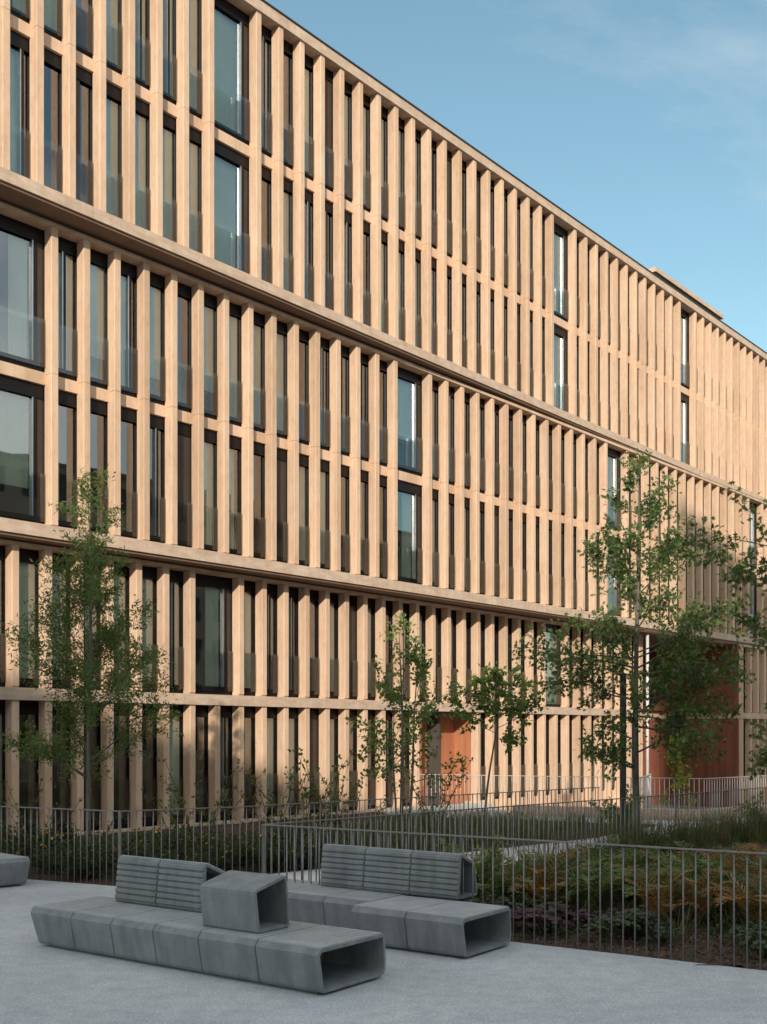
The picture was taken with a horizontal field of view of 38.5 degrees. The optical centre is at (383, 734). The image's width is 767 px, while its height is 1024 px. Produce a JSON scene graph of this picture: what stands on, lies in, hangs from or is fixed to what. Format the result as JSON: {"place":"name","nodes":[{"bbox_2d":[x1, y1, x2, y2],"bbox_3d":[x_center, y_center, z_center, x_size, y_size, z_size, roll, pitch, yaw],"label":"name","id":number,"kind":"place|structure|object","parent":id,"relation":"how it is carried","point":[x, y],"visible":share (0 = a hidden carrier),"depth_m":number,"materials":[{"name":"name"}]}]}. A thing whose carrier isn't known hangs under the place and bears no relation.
{"place":"outdoors","nodes":[
{"label":"outdoors","id":0,"kind":"place"},
{"bbox_2d":[0,879,766,1023],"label":"plaza pavement","id":1,"kind":"structure","parent":0,"point":[509,983],"depth_m":9.45,"materials":[{"name":"concrete"}]},
{"bbox_2d":[0,853,29,885],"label":"bench","id":2,"kind":"object","parent":1,"relation":"on","point":[14,869],"visible":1,"depth_m":15.88,"materials":[{"name":"grey concrete"}]},
{"bbox_2d":[30,855,385,993],"bbox_3d":[-1.786,1.747,10.752,3.866,0.916,1.135,0,0,36],"label":"bench","id":3,"kind":"object","parent":1,"relation":"on","point":[203,918],"visible":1,"depth_m":10.18,"materials":[{"name":"grey concrete"}]},
{"bbox_2d":[287,844,510,957],"bbox_3d":[-0.450,1.747,12.390,3.986,0.916,1.380,0,0,36],"label":"bench","id":4,"kind":"object","parent":1,"relation":"on","point":[375,889],"visible":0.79,"depth_m":11.96,"materials":[{"name":"grey concrete"}]},
{"bbox_2d":[27,812,766,970],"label":"bed ground","id":5,"kind":"structure","parent":0,"point":[584,945],"depth_m":12.69,"materials":[{"name":"brown soil"}]},
{"bbox_2d":[0,806,118,885],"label":"railing","id":6,"kind":"object","parent":5,"relation":"on","point":[37,808],"visible":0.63,"depth_m":16.43,"materials":[{"name":"metal"}]},
{"bbox_2d":[29,831,122,880],"bbox_3d":[-4.688,1.857,16.881,1.337,0.763,1.230,0,0,17],"label":"shrub","id":7,"kind":"object","parent":5,"relation":"on","point":[77,866],"visible":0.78,"depth_m":16.73,"materials":[{"name":"green plant"}]},
{"bbox_2d":[0,463,185,846],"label":"slender tree","id":8,"kind":"object","parent":5,"relation":"on","point":[107,639],"visible":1,"depth_m":17.94,"materials":[{"name":"green plant"}]},
{"bbox_2d":[121,823,208,859],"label":"shrub","id":9,"kind":"object","parent":5,"relation":"on","point":[133,848],"visible":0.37,"depth_m":17.74,"materials":[{"name":"green plant"}]},
{"bbox_2d":[156,756,265,861],"bbox_3d":[-3.335,1.300,19.209,2.213,1.885,1.494,0,0,-43],"label":"tall shrub","id":10,"kind":"object","parent":5,"relation":"on","point":[198,797],"visible":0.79,"depth_m":19.36,"materials":[{"name":"green plant"}]},
{"bbox_2d":[234,750,353,830],"bbox_3d":[-1.494,1.264,20.834,2.302,1.961,1.553,0,0,25],"label":"tall shrub","id":11,"kind":"object","parent":5,"relation":"on","point":[305,788],"visible":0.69,"depth_m":20.65,"materials":[{"name":"green plant"}]},
{"bbox_2d":[284,746,380,843],"bbox_3d":[-1.132,1.227,20.936,1.613,2.036,2.390,0,0,17],"label":"tall shrub","id":12,"kind":"object","parent":5,"relation":"on","point":[315,791],"visible":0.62,"depth_m":21.00,"materials":[{"name":"green plant"}]},
{"bbox_2d":[118,787,599,873],"bbox_3d":[0.464,1.680,19.438,11.128,1.160,0.385,0,0,-41],"label":"railing","id":13,"kind":"object","parent":5,"relation":"on","point":[119,832],"visible":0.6,"depth_m":18.66,"materials":[{"name":"metal"}]},
{"bbox_2d":[29,830,766,963],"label":"ground cover","id":14,"kind":"object","parent":5,"relation":"on","point":[714,930],"visible":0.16,"depth_m":12.50,"materials":[{"name":"green plant"}]},
{"bbox_2d":[345,610,468,845],"bbox_3d":[0.351,-0.096,21.668,2.068,4.722,2.596,0,0,-40],"label":"young tree","id":15,"kind":"object","parent":5,"relation":"on","point":[411,656],"visible":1,"depth_m":21.57,"materials":[{"name":"green plant"}]},
{"bbox_2d":[402,757,472,840],"bbox_3d":[1.099,1.335,22.385,1.434,1.810,2.125,0,0,2],"label":"tall shrub","id":16,"kind":"object","parent":5,"relation":"on","point":[433,799],"visible":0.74,"depth_m":22.15,"materials":[{"name":"green plant"}]},
{"bbox_2d":[436,832,504,894],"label":"shrub","id":17,"kind":"object","parent":5,"relation":"on","point":[487,867],"visible":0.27,"depth_m":14.08,"materials":[{"name":"green plant"}]},
{"bbox_2d":[448,660,549,838],"bbox_3d":[2.373,0.356,22.666,1.947,3.812,1.807,0,0,-20],"label":"young tree","id":18,"kind":"object","parent":5,"relation":"on","point":[510,739],"visible":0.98,"depth_m":22.72,"materials":[{"name":"green plant"}]},
{"bbox_2d":[470,847,554,899],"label":"fern","id":19,"kind":"object","parent":5,"relation":"on","point":[497,876],"visible":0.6,"depth_m":13.63,"materials":[{"name":"green plant"}]},
{"bbox_2d":[262,824,766,969],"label":"railing","id":20,"kind":"object","parent":5,"relation":"on","point":[406,833],"visible":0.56,"depth_m":11.20,"materials":[{"name":"metal"}]},
{"bbox_2d":[269,787,766,881],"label":"railing","id":21,"kind":"object","parent":5,"relation":"on","point":[377,816],"visible":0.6,"depth_m":18.04,"materials":[{"name":"metal"}]},
{"bbox_2d":[504,874,587,907],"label":"fern","id":22,"kind":"object","parent":5,"relation":"on","point":[550,891],"visible":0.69,"depth_m":13.15,"materials":[{"name":"green plant"}]},
{"bbox_2d":[500,843,591,903],"bbox_3d":[2.028,1.778,13.681,1.211,0.844,1.185,0,0,20],"label":"fern","id":23,"kind":"object","parent":5,"relation":"on","point":[552,875],"visible":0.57,"depth_m":13.62,"materials":[{"name":"green plant"}]},
{"bbox_2d":[525,902,576,933],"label":"purple perennial","id":24,"kind":"object","parent":5,"relation":"on","point":[550,918],"visible":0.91,"depth_m":12.12,"materials":[{"name":"green plant"}]},
{"bbox_2d":[553,863,644,913],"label":"fern","id":25,"kind":"object","parent":5,"relation":"on","point":[594,879],"visible":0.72,"depth_m":13.20,"materials":[{"name":"green plant"}]},
{"bbox_2d":[508,448,757,843],"bbox_3d":[4.836,-1.631,21.109,4.511,7.783,3.229,0,0,23],"label":"oak tree","id":26,"kind":"object","parent":5,"relation":"on","point":[688,620],"visible":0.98,"depth_m":20.83,"materials":[{"name":"green plant"}]},
{"bbox_2d":[510,899,766,967],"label":"bark chips","id":27,"kind":"object","parent":5,"relation":"on","point":[663,951],"visible":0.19,"depth_m":11.64,"materials":[{"name":"brown wood"}]},
{"bbox_2d":[607,865,701,918],"bbox_3d":[3.117,1.855,12.688,1.123,0.690,1.099,0,0,42],"label":"fern","id":28,"kind":"object","parent":5,"relation":"on","point":[652,900],"visible":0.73,"depth_m":12.59,"materials":[{"name":"green plant"}]},
{"bbox_2d":[610,864,710,907],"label":"fern","id":29,"kind":"object","parent":5,"relation":"on","point":[629,887],"visible":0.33,"depth_m":13.06,"materials":[{"name":"green plant"}]},
{"bbox_2d":[659,736,696,820],"bbox_3d":[7.063,1.090,26.238,1.045,2.341,0.607,0,0,-24],"label":"young tree","id":30,"kind":"object","parent":5,"relation":"on","point":[678,772],"visible":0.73,"depth_m":26.25,"materials":[{"name":"green plant"}]},
{"bbox_2d":[664,863,736,920],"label":"fern","id":31,"kind":"object","parent":5,"relation":"on","point":[702,903],"visible":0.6,"depth_m":12.70,"materials":[{"name":"green plant"}]},
{"bbox_2d":[653,840,755,903],"bbox_3d":[3.906,1.741,13.486,1.259,0.919,1.231,0,0,41],"label":"fern","id":32,"kind":"object","parent":5,"relation":"on","point":[703,864],"visible":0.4,"depth_m":13.46,"materials":[{"name":"plant"}]},
{"bbox_2d":[646,481,766,780],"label":"oak tree","id":33,"kind":"object","parent":5,"relation":"on","point":[740,570],"visible":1,"depth_m":16.59,"materials":[{"name":"green plant"}]},
{"bbox_2d":[701,867,766,923],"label":"fern","id":34,"kind":"object","parent":5,"relation":"on","point":[754,902],"visible":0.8,"depth_m":12.15,"materials":[{"name":"green plant"}]},
{"bbox_2d":[297,801,653,866],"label":"tall grass","id":35,"kind":"structure","parent":0,"point":[387,821],"depth_m":24.20,"materials":[{"name":"green plant"}]},
{"bbox_2d":[265,0,766,351],"label":"sky","id":36,"kind":"structure","parent":0,"point":[644,121],"materials":[{"name":"blue"}]},
{"bbox_2d":[275,802,763,881],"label":"path","id":37,"kind":"structure","parent":0,"point":[291,875],"depth_m":22.00,"materials":[{"name":"concrete"}]},
{"bbox_2d":[418,774,766,820],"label":"railing","id":38,"kind":"object","parent":37,"relation":"on","point":[616,790],"visible":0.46,"depth_m":29.03,"materials":[{"name":"metal"}]},
{"bbox_2d":[469,803,766,867],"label":"tall grass","id":39,"kind":"structure","parent":0,"point":[747,833],"depth_m":20.66,"materials":[{"name":"green plant"}]},
{"bbox_2d":[470,828,766,945],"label":"shrubs","id":40,"kind":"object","parent":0,"point":[608,891],"depth_m":13.05,"materials":[{"name":"green plant"}]},
{"bbox_2d":[643,804,720,809],"bbox_3d":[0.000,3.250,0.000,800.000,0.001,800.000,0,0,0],"label":"ground","id":41,"kind":"structure","parent":0,"point":[656,806],"depth_m":49.15,"materials":[{"name":"grey concrete"}]},
{"bbox_2d":[0,0,766,837],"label":"apartment building","id":42,"kind":"structure","parent":41,"relation":"on","point":[324,360],"depth_m":29.39,"materials":[{"name":"beige concrete"}]},
{"bbox_2d":[10,29,29,178],"bbox_3d":[-7.491,-12.710,22.277,0.257,3.050,0.759,0,0,40],"label":"window","id":43,"kind":"structure","parent":42,"relation":"in","point":[17,41],"depth_m":22.36,"materials":[{"name":"glass"}]},
{"bbox_2d":[0,375,44,523],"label":"window","id":44,"kind":"structure","parent":42,"relation":"in","point":[14,408],"depth_m":23.08,"materials":[{"name":"glass"}]},
{"bbox_2d":[0,214,44,372],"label":"window","id":45,"kind":"structure","parent":42,"relation":"in","point":[17,247],"depth_m":23.10,"materials":[{"name":"glass"}]},
{"bbox_2d":[19,548,38,687],"bbox_3d":[-7.670,-2.475,23.398,0.256,2.960,0.787,0,0,41],"label":"window","id":46,"kind":"structure","parent":42,"relation":"in","point":[26,582],"depth_m":23.53,"materials":[{"name":"brown metal"}]},
{"bbox_2d":[44,48,61,192],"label":"window","id":47,"kind":"structure","parent":42,"relation":"in","point":[51,59],"depth_m":23.08,"materials":[{"name":"brown metal"}]},
{"bbox_2d":[44,0,61,41],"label":"window","id":48,"kind":"structure","parent":42,"relation":"in","point":[50,6],"depth_m":23.01,"materials":[{"name":"grey glass"}]},
{"bbox_2d":[52,702,69,832],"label":"window","id":49,"kind":"structure","parent":42,"relation":"in","point":[54,765],"depth_m":23.93,"materials":[{"name":"glass"}]},
{"bbox_2d":[58,390,76,528],"bbox_3d":[-6.936,-5.905,23.705,0.257,3.000,0.785,0,0,42],"label":"window","id":50,"kind":"structure","parent":42,"relation":"in","point":[64,398],"depth_m":23.75,"materials":[{"name":"brown metal"}]},
{"bbox_2d":[58,236,76,380],"bbox_3d":[-6.936,-9.190,23.705,0.258,3.030,0.785,0,0,42],"label":"window","id":51,"kind":"structure","parent":42,"relation":"in","point":[65,246],"depth_m":23.75,"materials":[{"name":"grey glass"}]},
{"bbox_2d":[76,65,92,205],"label":"window","id":52,"kind":"structure","parent":42,"relation":"in","point":[84,77],"depth_m":23.41,"materials":[{"name":"brown metal"}]},
{"bbox_2d":[90,399,107,533],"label":"window","id":53,"kind":"structure","parent":42,"relation":"in","point":[99,407],"depth_m":24.47,"materials":[{"name":"brown metal"}]},
{"bbox_2d":[90,249,107,389],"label":"window","id":54,"kind":"structure","parent":42,"relation":"in","point":[98,276],"depth_m":24.48,"materials":[{"name":"glass"}]},
{"bbox_2d":[106,81,121,218],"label":"window","id":55,"kind":"structure","parent":42,"relation":"in","point":[113,92],"depth_m":24.24,"materials":[{"name":"glass"}]},
{"bbox_2d":[106,0,121,74],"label":"window","id":56,"kind":"structure","parent":42,"relation":"in","point":[111,5],"depth_m":24.24,"materials":[{"name":"glass"}]},
{"bbox_2d":[121,260,136,397],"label":"window","id":57,"kind":"structure","parent":42,"relation":"in","point":[129,270],"depth_m":24.97,"materials":[{"name":"grey glass"}]},
{"bbox_2d":[135,97,149,230],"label":"window","id":58,"kind":"structure","parent":42,"relation":"in","point":[141,107],"depth_m":24.81,"materials":[{"name":"glass"}]},
{"bbox_2d":[135,0,149,90],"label":"window","id":59,"kind":"structure","parent":42,"relation":"in","point":[139,4],"depth_m":24.69,"materials":[{"name":"grey glass"}]},
{"bbox_2d":[142,566,156,691],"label":"window","id":60,"kind":"structure","parent":42,"relation":"in","point":[149,574],"depth_m":26.00,"materials":[{"name":"brown metal"}]},
{"bbox_2d":[149,414,164,542],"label":"window","id":61,"kind":"structure","parent":42,"relation":"in","point":[156,422],"depth_m":25.56,"materials":[{"name":"glass"}]},
{"bbox_2d":[150,272,164,405],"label":"window","id":62,"kind":"structure","parent":42,"relation":"in","point":[156,280],"depth_m":25.67,"materials":[{"name":"glass"}]},
{"bbox_2d":[163,112,175,241],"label":"window","id":63,"kind":"structure","parent":42,"relation":"in","point":[169,122],"depth_m":25.40,"materials":[{"name":"glass"}]},
{"bbox_2d":[163,0,175,104],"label":"window","id":64,"kind":"structure","parent":42,"relation":"in","point":[167,4],"depth_m":25.31,"materials":[{"name":"grey glass"}]},
{"bbox_2d":[169,570,182,692],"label":"window","id":65,"kind":"structure","parent":42,"relation":"in","point":[175,577],"depth_m":26.51,"materials":[{"name":"brown metal"}]},
{"bbox_2d":[169,705,182,823],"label":"window","id":66,"kind":"structure","parent":42,"relation":"in","point":[174,741],"depth_m":26.57,"materials":[{"name":"grey glass"}]},
{"bbox_2d":[177,422,191,547],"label":"window","id":67,"kind":"structure","parent":42,"relation":"in","point":[184,431],"depth_m":26.12,"materials":[{"name":"glass"}]},
{"bbox_2d":[177,282,191,412],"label":"window","id":68,"kind":"structure","parent":42,"relation":"in","point":[185,291],"depth_m":26.27,"materials":[{"name":"brown metal"}]},
{"bbox_2d":[189,126,201,252],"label":"window","id":69,"kind":"structure","parent":42,"relation":"in","point":[195,136],"depth_m":25.98,"materials":[{"name":"clear glass"}]},
{"bbox_2d":[189,0,201,118],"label":"window","id":70,"kind":"structure","parent":42,"relation":"in","point":[193,110],"depth_m":25.97,"materials":[{"name":"grey glass"}]},
{"bbox_2d":[203,429,216,551],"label":"window","id":71,"kind":"structure","parent":42,"relation":"in","point":[209,436],"depth_m":26.83,"materials":[{"name":"glass"}]},
{"bbox_2d":[204,292,216,419],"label":"window","id":72,"kind":"structure","parent":42,"relation":"in","point":[209,300],"depth_m":26.83,"materials":[{"name":"grey glass"}]},
{"bbox_2d":[195,573,231,694],"bbox_3d":[-4.345,-2.475,27.284,0.258,2.960,1.574,0,0,41],"label":"window","id":73,"kind":"structure","parent":42,"relation":"in","point":[212,584],"depth_m":27.57,"materials":[{"name":"brown metal"}]},
{"bbox_2d":[220,706,231,819],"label":"window","id":74,"kind":"structure","parent":42,"relation":"in","point":[225,711],"depth_m":27.61,"materials":[{"name":"black glass"}]},
{"bbox_2d":[214,140,248,273],"bbox_3d":[-3.813,-12.710,26.627,0.257,3.050,1.519,0,0,40],"label":"window","id":75,"kind":"structure","parent":42,"relation":"in","point":[224,172],"depth_m":26.84,"materials":[{"name":"glass"}]},
{"bbox_2d":[214,0,248,145],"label":"window","id":76,"kind":"structure","parent":42,"relation":"in","point":[225,29],"depth_m":26.82,"materials":[{"name":"grey glass"}]},
{"bbox_2d":[229,435,241,555],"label":"window","id":77,"kind":"structure","parent":42,"relation":"in","point":[234,442],"depth_m":27.42,"materials":[{"name":"grey metal"}]},
{"bbox_2d":[229,302,241,426],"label":"window","id":78,"kind":"structure","parent":42,"relation":"in","point":[235,310],"depth_m":27.43,"materials":[{"name":"glass"}]},
{"bbox_2d":[243,580,254,695],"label":"window","id":79,"kind":"structure","parent":42,"relation":"in","point":[249,586],"depth_m":28.39,"materials":[{"name":"brown metal"}]},
{"bbox_2d":[253,311,264,432],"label":"window","id":80,"kind":"structure","parent":42,"relation":"in","point":[258,319],"depth_m":28.02,"materials":[{"name":"grey glass"}]},
{"bbox_2d":[261,24,271,157],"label":"window","id":81,"kind":"structure","parent":42,"relation":"in","point":[266,34],"depth_m":27.65,"materials":[{"name":"brown metal"}]},
{"bbox_2d":[266,584,276,696],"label":"window","id":82,"kind":"structure","parent":42,"relation":"in","point":[271,589],"depth_m":28.79,"materials":[{"name":"brown metal"}]},
{"bbox_2d":[267,707,276,816],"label":"window","id":83,"kind":"structure","parent":42,"relation":"in","point":[271,711],"depth_m":29.01,"materials":[{"name":"black glass"}]},
{"bbox_2d":[277,448,286,562],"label":"window","id":84,"kind":"structure","parent":42,"relation":"in","point":[281,454],"depth_m":28.47,"materials":[{"name":"brown metal"}]},
{"bbox_2d":[277,320,286,438],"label":"window","id":85,"kind":"structure","parent":42,"relation":"in","point":[281,327],"depth_m":28.63,"materials":[{"name":"glass"}]},
{"bbox_2d":[283,177,292,292],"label":"window","id":86,"kind":"structure","parent":42,"relation":"in","point":[287,185],"depth_m":28.30,"materials":[{"name":"clear glass"}]},
{"bbox_2d":[288,587,297,697],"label":"window","id":87,"kind":"structure","parent":42,"relation":"in","point":[293,592],"depth_m":29.41,"materials":[{"name":"black glass"}]},
{"bbox_2d":[289,708,297,814],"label":"window","id":88,"kind":"structure","parent":42,"relation":"in","point":[293,712],"depth_m":29.59,"materials":[{"name":"black glass"}]},
{"bbox_2d":[298,454,308,566],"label":"window","id":89,"kind":"structure","parent":42,"relation":"in","point":[303,460],"depth_m":29.22,"materials":[{"name":"brown metal"}]},
{"bbox_2d":[305,189,312,301],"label":"window","id":90,"kind":"structure","parent":42,"relation":"in","point":[308,195],"depth_m":28.72,"materials":[{"name":"glass"}]},
{"bbox_2d":[305,54,312,180],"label":"window","id":91,"kind":"structure","parent":42,"relation":"in","point":[308,60],"depth_m":28.88,"materials":[{"name":"brown metal"}]},
{"bbox_2d":[310,708,318,812],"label":"window","id":92,"kind":"structure","parent":42,"relation":"in","point":[314,712],"depth_m":30.08,"materials":[{"name":"black glass"}]},
{"bbox_2d":[320,460,329,569],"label":"window","id":93,"kind":"structure","parent":42,"relation":"in","point":[324,465],"depth_m":29.78,"materials":[{"name":"brown metal"}]},
{"bbox_2d":[320,337,329,450],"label":"window","id":94,"kind":"structure","parent":42,"relation":"in","point":[324,343],"depth_m":29.64,"materials":[{"name":"brown metal"}]},
{"bbox_2d":[325,200,332,309],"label":"window","id":95,"kind":"structure","parent":42,"relation":"in","point":[328,206],"depth_m":29.31,"materials":[{"name":"glass"}]},
{"bbox_2d":[325,67,332,191],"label":"window","id":96,"kind":"structure","parent":42,"relation":"in","point":[328,74],"depth_m":29.32,"materials":[{"name":"glass"}]},
{"bbox_2d":[329,593,337,698],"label":"window","id":97,"kind":"structure","parent":42,"relation":"in","point":[333,596],"depth_m":30.81,"materials":[{"name":"black glass"}]},
{"bbox_2d":[341,345,349,456],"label":"window","id":98,"kind":"structure","parent":42,"relation":"in","point":[345,351],"depth_m":30.37,"materials":[{"name":"brown metal"}]},
{"bbox_2d":[344,210,351,317],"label":"window","id":99,"kind":"structure","parent":42,"relation":"in","point":[347,216],"depth_m":29.89,"materials":[{"name":"glass"}]},
{"bbox_2d":[344,80,351,202],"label":"window","id":100,"kind":"structure","parent":42,"relation":"in","point":[347,87],"depth_m":30.05,"materials":[{"name":"glass"}]},
{"bbox_2d":[348,596,356,699],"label":"window","id":101,"kind":"structure","parent":42,"relation":"in","point":[352,599],"depth_m":31.26,"materials":[{"name":"glass"}]},
{"bbox_2d":[360,470,368,575],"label":"window","id":102,"kind":"structure","parent":42,"relation":"in","point":[364,476],"depth_m":30.94,"materials":[{"name":"brown metal"}]},
{"bbox_2d":[360,352,368,461],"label":"window","id":103,"kind":"structure","parent":42,"relation":"in","point":[364,359],"depth_m":30.96,"materials":[{"name":"brown metal"}]},
{"bbox_2d":[363,93,369,212],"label":"window","id":104,"kind":"structure","parent":42,"relation":"in","point":[366,100],"depth_m":30.64,"materials":[{"name":"glass"}]},
{"bbox_2d":[397,480,421,584],"bbox_3d":[0.616,-5.905,32.214,0.257,3.000,1.569,0,0,42],"label":"window","id":105,"kind":"structure","parent":42,"relation":"in","point":[416,490],"depth_m":32.50,"materials":[{"name":"brown metal"}]},
{"bbox_2d":[398,367,421,476],"bbox_3d":[0.616,-9.190,32.214,0.258,3.030,1.569,0,0,42],"label":"window","id":106,"kind":"structure","parent":42,"relation":"in","point":[404,387],"depth_m":32.48,"materials":[{"name":"glass"}]},
{"bbox_2d":[545,624,560,706],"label":"window","id":107,"kind":"structure","parent":42,"relation":"in","point":[557,698],"depth_m":39.52,"materials":[{"name":"black glass"}]},
{"bbox_2d":[554,324,567,411],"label":"window","id":108,"kind":"structure","parent":42,"relation":"in","point":[558,331],"depth_m":38.52,"materials":[{"name":"grey glass"}]},
{"bbox_2d":[554,222,567,321],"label":"window","id":109,"kind":"structure","parent":42,"relation":"in","point":[558,230],"depth_m":38.52,"materials":[{"name":"glass"}]},
{"bbox_2d":[608,447,620,531],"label":"window","id":110,"kind":"structure","parent":42,"relation":"in","point":[613,453],"depth_m":41.32,"materials":[{"name":"glass"}]},
{"bbox_2d":[514,804,766,820],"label":"kerb wall","id":111,"kind":"structure","parent":41,"relation":"on","point":[579,808],"depth_m":28.78,"materials":[{"name":"concrete"}]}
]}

